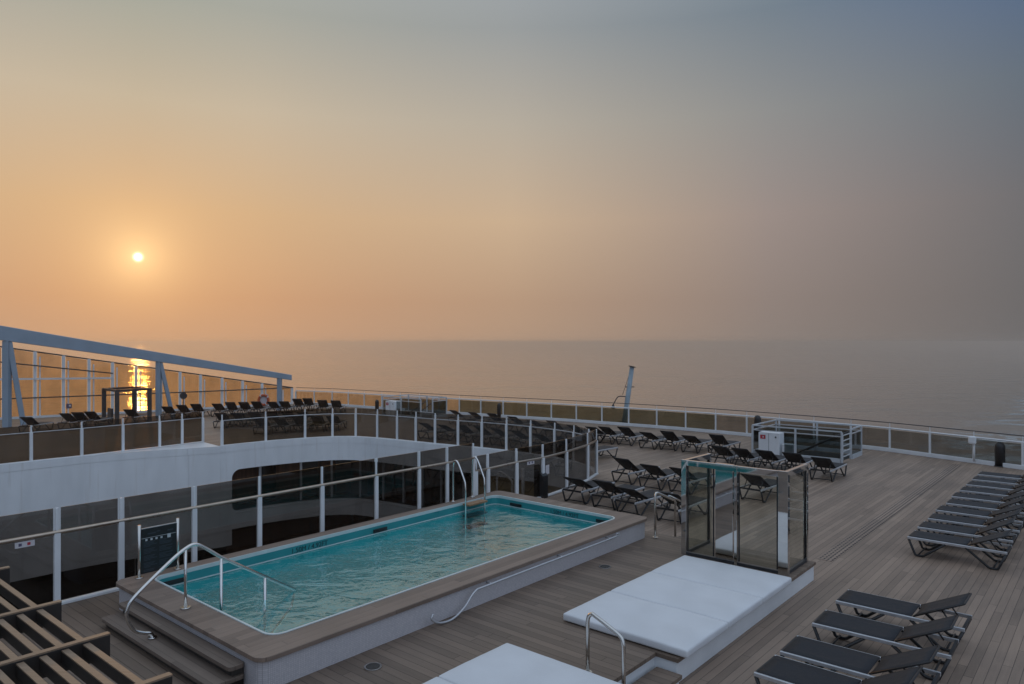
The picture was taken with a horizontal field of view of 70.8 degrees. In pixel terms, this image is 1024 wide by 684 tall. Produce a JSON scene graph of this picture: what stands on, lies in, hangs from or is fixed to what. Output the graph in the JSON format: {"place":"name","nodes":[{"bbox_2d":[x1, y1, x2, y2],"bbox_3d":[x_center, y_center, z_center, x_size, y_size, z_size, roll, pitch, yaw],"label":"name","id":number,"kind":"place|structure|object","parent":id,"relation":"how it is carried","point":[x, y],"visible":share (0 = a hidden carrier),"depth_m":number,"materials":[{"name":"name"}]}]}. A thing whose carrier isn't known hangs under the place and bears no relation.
{"place":"outdoors","nodes":[
{"label":"outdoors","id":0,"kind":"place"},
{"bbox_2d":[0,343,1023,464],"bbox_3d":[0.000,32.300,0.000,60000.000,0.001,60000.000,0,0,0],"label":"sea","id":1,"kind":"structure","parent":0,"point":[973,386],"depth_m":620.17,"materials":[{"name":"liquid"}]},
{"bbox_2d":[0,404,1023,683],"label":"deck","id":2,"kind":"structure","parent":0,"point":[882,558],"depth_m":14.92,"materials":[{"name":"brown wood"}]},
{"bbox_2d":[19,417,53,430],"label":"sun lounger","id":3,"kind":"object","parent":2,"relation":"on","point":[32,421],"visible":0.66,"depth_m":34.14,"materials":[{"name":"fabric"}]},
{"bbox_2d":[57,413,91,425],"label":"sun lounger","id":4,"kind":"object","parent":2,"relation":"on","point":[67,417],"visible":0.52,"depth_m":35.43,"materials":[{"name":"fabric"}]},
{"bbox_2d":[69,412,93,427],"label":"sun lounger","id":5,"kind":"object","parent":2,"relation":"on","point":[79,415],"visible":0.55,"depth_m":35.93,"materials":[{"name":"fabric"}]},
{"bbox_2d":[83,411,113,420],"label":"sun lounger","id":6,"kind":"object","parent":2,"relation":"on","point":[93,415],"visible":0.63,"depth_m":36.40,"materials":[{"name":"black plastic"}]},
{"bbox_2d":[0,412,203,464],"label":"side railing","id":7,"kind":"object","parent":2,"relation":"on","point":[18,444],"visible":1,"depth_m":27.51,"materials":[{"name":"glass"}]},
{"bbox_2d":[102,386,151,419],"bbox_3d":[-20.945,3.395,39.050,2.670,1.810,1.940,0,0,43],"label":"cabana frame","id":8,"kind":"object","parent":2,"relation":"on","point":[133,389],"visible":0.8,"depth_m":38.88,"materials":[{"name":"metal"}]},
{"bbox_2d":[122,409,146,417],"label":"sun lounger","id":9,"kind":"object","parent":2,"relation":"on","point":[131,413],"visible":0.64,"depth_m":37.96,"materials":[{"name":"black plastic"}]},
{"bbox_2d":[0,325,291,427],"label":"sloping beam","id":10,"kind":"structure","parent":2,"relation":"on","point":[9,336],"depth_m":38.42,"materials":[{"name":"metal"}]},
{"bbox_2d":[0,346,292,419],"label":"wind screen","id":11,"kind":"object","parent":2,"relation":"on","point":[88,378],"visible":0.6,"depth_m":42.50,"materials":[{"name":"glass"}]},
{"bbox_2d":[257,394,269,406],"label":"life ring","id":12,"kind":"object","parent":11,"relation":"hanging from","point":[263,399],"visible":0.83,"depth_m":44.81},
{"bbox_2d":[160,406,180,417],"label":"sun lounger","id":13,"kind":"object","parent":2,"relation":"on","point":[169,410],"visible":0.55,"depth_m":39.58,"materials":[{"name":"black plastic"}]},
{"bbox_2d":[180,392,186,404],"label":"round sign","id":14,"kind":"object","parent":2,"relation":"on","point":[183,395],"visible":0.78,"depth_m":42.17,"materials":[{"name":"metal"}]},
{"bbox_2d":[176,405,196,413],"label":"sun lounger","id":15,"kind":"object","parent":2,"relation":"on","point":[182,409],"visible":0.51,"depth_m":40.14,"materials":[{"name":"black plastic"}]},
{"bbox_2d":[190,404,211,415],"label":"sun lounger","id":16,"kind":"object","parent":2,"relation":"on","point":[197,407],"visible":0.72,"depth_m":40.83,"materials":[{"name":"black plastic"}]},
{"bbox_2d":[213,413,225,427],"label":"sun lounger","id":17,"kind":"object","parent":2,"relation":"on","point":[218,415],"visible":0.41,"depth_m":35.95,"materials":[{"name":"fabric"}]},
{"bbox_2d":[210,403,232,416],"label":"sun lounger","id":18,"kind":"object","parent":2,"relation":"on","point":[218,407],"visible":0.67,"depth_m":41.41,"materials":[{"name":"black plastic"}]},
{"bbox_2d":[223,402,245,413],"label":"sun lounger","id":19,"kind":"object","parent":2,"relation":"on","point":[231,406],"visible":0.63,"depth_m":41.56,"materials":[{"name":"metal"}]},
{"bbox_2d":[237,402,254,412],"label":"sun lounger","id":20,"kind":"object","parent":2,"relation":"on","point":[245,406],"visible":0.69,"depth_m":42.01,"materials":[{"name":"metal"}]},
{"bbox_2d":[250,401,270,411],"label":"sun lounger","id":21,"kind":"object","parent":2,"relation":"on","point":[257,405],"visible":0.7,"depth_m":42.42,"materials":[{"name":"black plastic"}]},
{"bbox_2d":[266,402,286,410],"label":"sun lounger","id":22,"kind":"object","parent":2,"relation":"on","point":[273,405],"visible":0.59,"depth_m":42.79,"materials":[{"name":"black plastic"}]},
{"bbox_2d":[278,401,296,410],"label":"sun lounger","id":23,"kind":"object","parent":2,"relation":"on","point":[285,405],"visible":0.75,"depth_m":43.04,"materials":[{"name":"black plastic"}]},
{"bbox_2d":[292,399,309,409],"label":"sun lounger","id":24,"kind":"object","parent":2,"relation":"on","point":[298,402],"visible":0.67,"depth_m":44.52,"materials":[{"name":"black plastic"}]},
{"bbox_2d":[301,398,317,408],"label":"sun lounger","id":25,"kind":"object","parent":2,"relation":"on","point":[307,401],"visible":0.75,"depth_m":44.86,"materials":[{"name":"black plastic"}]},
{"bbox_2d":[316,400,331,408],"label":"sun lounger","id":26,"kind":"object","parent":2,"relation":"on","point":[322,403],"visible":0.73,"depth_m":43.47,"materials":[{"name":"black plastic"}]},
{"bbox_2d":[330,400,345,411],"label":"sun lounger","id":27,"kind":"object","parent":2,"relation":"on","point":[336,403],"visible":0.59,"depth_m":43.19,"materials":[{"name":"black plastic"}]},
{"bbox_2d":[375,400,378,410],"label":"deck speaker","id":28,"kind":"object","parent":2,"relation":"on","point":[376,404],"visible":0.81,"depth_m":44.71},
{"bbox_2d":[386,400,399,409],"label":"white cabinet","id":29,"kind":"object","parent":2,"relation":"on","point":[391,405],"visible":0.64,"depth_m":41.88,"materials":[{"name":"metal"}]},
{"bbox_2d":[220,408,588,455],"bbox_3d":[-3.978,3.650,29.321,15.535,1.301,4.427,0,0,19],"label":"opening railing","id":30,"kind":"object","parent":2,"relation":"on","point":[494,433],"visible":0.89,"depth_m":30.61,"materials":[{"name":"white paint"}]},
{"bbox_2d":[382,394,446,417],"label":"stair enclosure","id":31,"kind":"object","parent":2,"relation":"on","point":[426,401],"visible":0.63,"depth_m":41.98,"materials":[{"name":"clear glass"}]},
{"bbox_2d":[449,410,470,414],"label":"sun lounger","id":32,"kind":"object","parent":2,"relation":"on","point":[455,412],"visible":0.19,"depth_m":37.74,"materials":[{"name":"black plastic"}]},
{"bbox_2d":[468,412,489,416],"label":"sun lounger","id":33,"kind":"object","parent":2,"relation":"on","point":[473,413],"visible":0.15,"depth_m":36.73,"materials":[{"name":"black plastic"}]},
{"bbox_2d":[486,413,507,421],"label":"sun lounger","id":34,"kind":"object","parent":2,"relation":"on","point":[492,414],"visible":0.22,"depth_m":35.69,"materials":[{"name":"fabric"}]},
{"bbox_2d":[497,403,500,417],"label":"deck speaker","id":35,"kind":"object","parent":2,"relation":"on","point":[498,409],"visible":0.77,"depth_m":40.13},
{"bbox_2d":[474,429,597,497],"bbox_3d":[1.046,3.564,20.494,0.460,1.471,6.824,0,0,33],"label":"curved fence","id":36,"kind":"object","parent":2,"relation":"on","point":[571,457],"visible":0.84,"depth_m":19.75,"materials":[{"name":"glass"}]},
{"bbox_2d":[539,472,547,497],"bbox_3d":[0.804,3.852,19.908,0.325,0.896,0.240,0,0,40],"label":"towel bin","id":37,"kind":"object","parent":2,"relation":"on","point":[543,485],"visible":0.52,"depth_m":19.77,"materials":[{"name":"black plastic"}]},
{"bbox_2d":[562,477,614,503],"bbox_3d":[2.109,3.951,19.760,0.662,0.699,1.693,0,0,39],"label":"sun lounger","id":38,"kind":"object","parent":2,"relation":"on","point":[592,485],"visible":0.86,"depth_m":19.38,"materials":[{"name":"fabric"}]},
{"bbox_2d":[585,426,614,442],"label":"sun lounger","id":39,"kind":"object","parent":2,"relation":"on","point":[594,428],"visible":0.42,"depth_m":30.79,"materials":[{"name":"fabric"}]},
{"bbox_2d":[585,612,625,683],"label":"step handrail","id":40,"kind":"object","parent":2,"relation":"on","point":[610,628],"visible":0.95,"depth_m":8.45,"materials":[{"name":"metal"}]},
{"bbox_2d":[598,445,617,456],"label":"sun lounger","id":41,"kind":"object","parent":2,"relation":"on","point":[603,448],"visible":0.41,"depth_m":26.81,"materials":[{"name":"black plastic"}]},
{"bbox_2d":[597,426,628,444],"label":"sun lounger","id":42,"kind":"object","parent":2,"relation":"on","point":[608,430],"visible":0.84,"depth_m":30.50,"materials":[{"name":"fabric"}]},
{"bbox_2d":[590,480,644,509],"bbox_3d":[2.814,3.929,19.085,0.662,0.743,1.681,0,0,40],"label":"sun lounger","id":43,"kind":"object","parent":2,"relation":"on","point":[607,486],"visible":0.81,"depth_m":18.72,"materials":[{"name":"fabric"}]},
{"bbox_2d":[616,426,648,445],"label":"sun lounger","id":44,"kind":"object","parent":2,"relation":"on","point":[627,431],"visible":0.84,"depth_m":30.06,"materials":[{"name":"fabric"}]},
{"bbox_2d":[611,457,659,484],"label":"sun lounger","id":45,"kind":"object","parent":2,"relation":"on","point":[626,464],"visible":0.8,"depth_m":21.98,"materials":[{"name":"fabric"}]},
{"bbox_2d":[614,486,671,515],"bbox_3d":[3.369,3.951,18.390,0.662,0.699,1.693,0,0,45],"label":"sun lounger","id":46,"kind":"object","parent":2,"relation":"on","point":[647,495],"visible":0.83,"depth_m":18.08,"materials":[{"name":"fabric"}]},
{"bbox_2d":[638,431,672,449],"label":"sun lounger","id":47,"kind":"object","parent":2,"relation":"on","point":[653,437],"visible":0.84,"depth_m":29.05,"materials":[{"name":"fabric"}]},
{"bbox_2d":[295,387,1023,469],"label":"stern railing","id":48,"kind":"object","parent":2,"relation":"on","point":[675,420],"visible":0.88,"depth_m":36.53,"materials":[{"name":"metal"}]},
{"bbox_2d":[968,436,975,460],"bbox_3d":[16.242,3.770,25.411,0.245,0.900,0.207,0,0,17],"label":"rail lamp box","id":49,"kind":"object","parent":48,"relation":"attached to","point":[971,439],"visible":1,"depth_m":25.39,"materials":[{"name":"white paint"}]},
{"bbox_2d":[638,464,680,490],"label":"sun lounger","id":50,"kind":"object","parent":2,"relation":"on","point":[657,471],"visible":0.82,"depth_m":21.13,"materials":[{"name":"fabric"}]},
{"bbox_2d":[658,430,690,450],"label":"sun lounger","id":51,"kind":"object","parent":2,"relation":"on","point":[671,436],"visible":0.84,"depth_m":28.68,"materials":[{"name":"black plastic"}]},
{"bbox_2d":[656,491,706,523],"bbox_3d":[4.183,3.929,17.645,0.662,0.743,1.681,0,0,40],"label":"sun lounger","id":52,"kind":"object","parent":2,"relation":"on","point":[694,501],"visible":0.57,"depth_m":17.43,"materials":[{"name":"fabric"}]},
{"bbox_2d":[667,467,714,494],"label":"sun lounger","id":53,"kind":"object","parent":2,"relation":"on","point":[697,477],"visible":0.69,"depth_m":20.68,"materials":[{"name":"fabric"}]},
{"bbox_2d":[680,435,713,453],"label":"sun lounger","id":54,"kind":"object","parent":2,"relation":"on","point":[692,439],"visible":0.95,"depth_m":28.04,"materials":[{"name":"black plastic"}]},
{"bbox_2d":[618,566,813,683],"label":"pool platform","id":55,"kind":"structure","parent":2,"relation":"on","point":[685,667],"depth_m":10.09,"materials":[{"name":"white paint"}]},
{"bbox_2d":[0,531,815,683],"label":"platform floor","id":56,"kind":"structure","parent":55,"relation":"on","point":[529,617],"depth_m":9.81,"materials":[{"name":"brown wood"}]},
{"bbox_2d":[0,566,172,683],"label":"pergola","id":57,"kind":"object","parent":56,"relation":"on","point":[54,660],"visible":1,"depth_m":4.39,"materials":[{"name":"brown wood"}]},
{"bbox_2d":[0,443,474,609],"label":"pool fence","id":58,"kind":"object","parent":56,"relation":"on","point":[87,550],"visible":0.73,"depth_m":12.78,"materials":[{"name":"white paint"}]},
{"bbox_2d":[15,540,34,548],"bbox_3d":[-7.122,2.957,10.527,0.010,0.085,0.250,0,0,41],"label":"fence notice","id":59,"kind":"object","parent":58,"relation":"attached to","point":[24,544],"visible":1,"depth_m":10.52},
{"bbox_2d":[364,662,381,670],"bbox_3d":[-1.698,3.962,8.795,0.217,0.009,0.217,0,0,0],"label":"floor drain","id":60,"kind":"object","parent":56,"relation":"on","point":[372,666],"visible":1,"depth_m":8.78,"materials":[{"name":"metal"}]},
{"bbox_2d":[101,491,646,683],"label":"swimming pool","id":61,"kind":"structure","parent":56,"relation":"on","point":[366,601],"depth_m":12.11,"materials":[{"name":"teal liquid"}]},
{"bbox_2d":[135,518,181,578],"bbox_3d":[-5.450,3.170,11.111,0.120,0.800,0.700,0,0,40],"label":"notice board","id":62,"kind":"object","parent":61,"relation":"on","point":[158,547],"visible":0.98,"depth_m":11.09,"materials":[{"name":"metal"}]},
{"bbox_2d":[124,543,295,639],"bbox_3d":[-4.072,3.757,9.989,0.128,2.086,2.459,0,0,42],"label":"pool handrail","id":63,"kind":"object","parent":61,"relation":"attached to","point":[152,636],"visible":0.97,"depth_m":9.85,"materials":[{"name":"metal"}]},
{"bbox_2d":[212,505,577,609],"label":"pool water","id":64,"kind":"structure","parent":61,"relation":"in","point":[454,534],"depth_m":14.55,"materials":[{"name":"liquid"}]},
{"bbox_2d":[450,457,487,555],"bbox_3d":[-0.952,3.663,16.185,0.550,2.075,0.740,0,0,40],"label":"pool ladder","id":65,"kind":"object","parent":61,"relation":"attached to","point":[474,514],"visible":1,"depth_m":16.07,"materials":[{"name":"metal"}]},
{"bbox_2d":[430,533,620,623],"bbox_3d":[0.424,3.782,11.833,0.136,0.375,4.888,0,0,41],"label":"handrail","id":66,"kind":"object","parent":61,"relation":"attached to","point":[482,587],"depth_m":11.24,"materials":[{"name":"metal"}]},
{"bbox_2d":[423,677,452,683],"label":"bed mattress","id":67,"kind":"object","parent":56,"relation":"on","point":[436,680],"visible":1,"depth_m":8.15,"materials":[{"name":"fabric"}]},
{"bbox_2d":[439,643,620,683],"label":"bed mattress","id":68,"kind":"object","parent":56,"relation":"on","point":[506,663],"visible":0.97,"depth_m":8.38,"materials":[{"name":"fabric"}]},
{"bbox_2d":[599,565,610,568],"bbox_3d":[1.641,3.962,12.704,0.217,0.009,0.217,0,0,0],"label":"floor drain","id":69,"kind":"object","parent":56,"relation":"on","point":[605,566],"visible":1,"depth_m":12.69,"materials":[{"name":"metal"}]},
{"bbox_2d":[563,591,727,657],"bbox_3d":[1.851,3.893,10.074,1.930,0.130,1.225,0,0,40],"label":"bed mattress","id":70,"kind":"object","parent":56,"relation":"on","point":[679,632],"visible":0.97,"depth_m":9.86,"materials":[{"name":"fabric"}]},
{"bbox_2d":[611,572,762,627],"bbox_3d":[2.653,3.893,11.013,1.930,0.130,1.225,0,0,40],"label":"bed mattress","id":71,"kind":"object","parent":56,"relation":"on","point":[730,608],"visible":0.91,"depth_m":10.85,"materials":[{"name":"fabric"}]},
{"bbox_2d":[651,555,791,603],"bbox_3d":[3.455,3.893,11.952,1.930,0.129,1.225,0,0,40],"label":"bed mattress","id":72,"kind":"object","parent":56,"relation":"on","point":[765,586],"visible":0.81,"depth_m":11.79,"materials":[{"name":"fabric"}]},
{"bbox_2d":[681,453,807,575],"bbox_3d":[4.270,3.085,13.249,1.985,1.770,1.092,0,0,40],"label":"glass shelter","id":73,"kind":"object","parent":56,"relation":"on","point":[727,513],"visible":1,"depth_m":12.94,"materials":[{"name":"glass"}]},
{"bbox_2d":[707,434,740,453],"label":"sun lounger","id":74,"kind":"object","parent":2,"relation":"on","point":[719,439],"visible":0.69,"depth_m":27.64,"materials":[{"name":"black plastic"}]},
{"bbox_2d":[711,445,745,463],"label":"sun lounger","id":75,"kind":"object","parent":2,"relation":"on","point":[723,451],"visible":0.66,"depth_m":24.86,"materials":[{"name":"black plastic"}]},
{"bbox_2d":[729,447,766,466],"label":"sun lounger","id":76,"kind":"object","parent":2,"relation":"on","point":[743,453],"visible":0.72,"depth_m":24.40,"materials":[{"name":"black plastic"}]},
{"bbox_2d":[754,415,760,441],"bbox_3d":[10.570,3.725,31.000,0.339,1.150,0.339,0,0,0],"label":"deck speaker","id":77,"kind":"object","parent":2,"relation":"on","point":[757,418],"visible":0.83,"depth_m":30.88},
{"bbox_2d":[740,473,776,502],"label":"sun lounger","id":78,"kind":"object","parent":2,"relation":"on","point":[759,481],"visible":0.81,"depth_m":19.57,"materials":[{"name":"fabric"}]},
{"bbox_2d":[759,431,783,454],"bbox_3d":[9.899,3.870,27.505,0.800,0.860,0.514,0,0,40],"label":"white cabinet","id":79,"kind":"object","parent":2,"relation":"on","point":[773,442],"visible":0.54,"depth_m":27.28,"materials":[{"name":"metal"}]},
{"bbox_2d":[753,449,791,469],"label":"sun lounger","id":80,"kind":"object","parent":2,"relation":"on","point":[767,455],"visible":0.79,"depth_m":23.93,"materials":[{"name":"black plastic"}]},
{"bbox_2d":[782,443,796,454],"bbox_3d":[10.397,4.066,27.010,0.420,0.469,0.380,0,0,41],"label":"white box","id":81,"kind":"object","parent":2,"relation":"on","point":[787,447],"visible":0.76,"depth_m":26.89,"materials":[{"name":"paint"}]},
{"bbox_2d":[780,452,815,475],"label":"sun lounger","id":82,"kind":"object","parent":2,"relation":"on","point":[795,458],"visible":0.66,"depth_m":23.43,"materials":[{"name":"fabric"}]},
{"bbox_2d":[751,419,861,462],"bbox_3d":[11.281,3.739,27.576,3.350,1.122,2.550,0,0,40],"label":"stair enclosure","id":83,"kind":"object","parent":2,"relation":"on","point":[841,457],"visible":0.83,"depth_m":27.41,"materials":[{"name":"white paint"},{"name":"glass"}]},
{"bbox_2d":[809,457,846,481],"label":"sun lounger","id":84,"kind":"object","parent":2,"relation":"on","point":[821,463],"visible":1,"depth_m":22.45,"materials":[{"name":"fabric"}]},
{"bbox_2d":[754,655,922,683],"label":"sun lounger","id":85,"kind":"object","parent":2,"relation":"on","point":[777,669],"visible":1,"depth_m":8.45,"materials":[{"name":"black plastic"}]},
{"bbox_2d":[780,635,940,683],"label":"sun lounger","id":86,"kind":"object","parent":2,"relation":"on","point":[832,657],"visible":0.89,"depth_m":8.84,"materials":[{"name":"black plastic"}]},
{"bbox_2d":[812,610,958,680],"bbox_3d":[5.049,3.946,9.784,1.688,0.710,0.662,0,0,39],"label":"sun lounger","id":87,"kind":"object","parent":2,"relation":"on","point":[862,629],"visible":0.91,"depth_m":9.69,"materials":[{"name":"black plastic"}]},
{"bbox_2d":[816,464,960,561],"bbox_3d":[10.877,4.296,19.733,0.300,0.004,14.582,0,0,40],"label":"slot drain","id":88,"kind":"object","parent":2,"relation":"on","point":[831,554],"visible":1,"depth_m":17.52,"materials":[{"name":"metal"}]},
{"bbox_2d":[835,589,971,651],"bbox_3d":[5.766,3.946,10.641,1.688,0.710,0.662,0,0,40],"label":"sun lounger","id":89,"kind":"object","parent":2,"relation":"on","point":[875,604],"visible":0.89,"depth_m":10.56,"materials":[{"name":"fabric"}]},
{"bbox_2d":[907,529,1012,569],"bbox_3d":[8.833,3.957,14.228,1.698,0.688,0.662,0,0,42],"label":"sun lounger","id":90,"kind":"object","parent":2,"relation":"on","point":[941,539],"visible":1,"depth_m":14.13,"materials":[{"name":"metal"}]},
{"bbox_2d":[917,517,1016,557],"bbox_3d":[9.462,3.935,15.005,1.681,0.732,0.662,0,0,40],"label":"sun lounger","id":91,"kind":"object","parent":2,"relation":"on","point":[952,530],"visible":0.88,"depth_m":14.93,"materials":[{"name":"fabric"}]},
{"bbox_2d":[928,508,1022,545],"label":"sun lounger","id":92,"kind":"object","parent":2,"relation":"on","point":[958,520],"visible":0.69,"depth_m":15.67,"materials":[{"name":"fabric"}]},
{"bbox_2d":[935,503,1023,536],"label":"sun lounger","id":93,"kind":"object","parent":2,"relation":"on","point":[963,512],"visible":0.69,"depth_m":16.49,"materials":[{"name":"fabric"}]},
{"bbox_2d":[946,496,1023,527],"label":"sun lounger","id":94,"kind":"object","parent":2,"relation":"on","point":[972,504],"visible":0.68,"depth_m":17.28,"materials":[{"name":"fabric"}]},
{"bbox_2d":[951,492,1023,519],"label":"sun lounger","id":95,"kind":"object","parent":2,"relation":"on","point":[975,497],"visible":0.69,"depth_m":18.08,"materials":[{"name":"fabric"}]},
{"bbox_2d":[959,486,1023,511],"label":"sun lounger","id":96,"kind":"object","parent":2,"relation":"on","point":[986,492],"visible":0.69,"depth_m":18.85,"materials":[{"name":"fabric"}]},
{"bbox_2d":[966,481,1023,494],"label":"sun lounger","id":97,"kind":"object","parent":2,"relation":"on","point":[993,486],"visible":0.72,"depth_m":19.65,"materials":[{"name":"black plastic"}]},
{"bbox_2d":[972,476,1023,488],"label":"sun lounger","id":98,"kind":"object","parent":2,"relation":"on","point":[994,480],"visible":0.66,"depth_m":20.45,"materials":[{"name":"black plastic"}]},
{"bbox_2d":[994,442,1004,466],"bbox_3d":[16.855,3.880,24.867,0.349,0.840,0.349,0,0,0],"label":"deck speaker","id":99,"kind":"object","parent":2,"relation":"on","point":[999,454],"visible":1,"depth_m":24.75},
{"bbox_2d":[977,471,1023,482],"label":"sun lounger","id":100,"kind":"object","parent":2,"relation":"on","point":[999,475],"visible":0.69,"depth_m":21.23,"materials":[{"name":"black plastic"}]},
{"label":"step riser","id":101,"kind":"structure","parent":2,"relation":"on","visible":0},
{"bbox_2d":[632,667,681,683],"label":"platform step","id":102,"kind":"object","parent":101,"relation":"on","point":[656,675],"visible":1,"depth_m":8.87,"materials":[{"name":"brown wood"}]},
{"bbox_2d":[0,0,1023,342],"label":"sky","id":103,"kind":"structure","parent":0,"point":[172,171],"materials":[{"name":"orange"}]},
{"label":"deck step","id":104,"kind":"structure","parent":0,"visible":0},
{"bbox_2d":[653,492,680,537],"bbox_3d":[3.248,3.589,14.765,0.820,1.082,0.347,0,0,-42],"label":"stair handrail","id":105,"kind":"object","parent":104,"relation":"on","point":[672,498],"visible":0.82,"depth_m":14.66,"materials":[{"name":"metal"}]},
{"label":"ship hull","id":106,"kind":"structure","parent":0,"visible":0},
{"bbox_2d":[612,366,635,408],"bbox_3d":[6.076,4.050,39.300,1.348,5.546,0.400,0,0,0],"label":"stern mast","id":107,"kind":"object","parent":106,"relation":"attached to","point":[629,386],"visible":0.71,"depth_m":39.20,"materials":[{"name":"metal"}]},
{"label":"lower deck","id":108,"kind":"structure","parent":0,"visible":0},
{"bbox_2d":[0,437,598,530],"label":"bulkhead","id":109,"kind":"object","parent":108,"relation":"on","point":[25,487],"visible":0.2,"depth_m":28.63,"materials":[{"name":"metal"}]}
]}

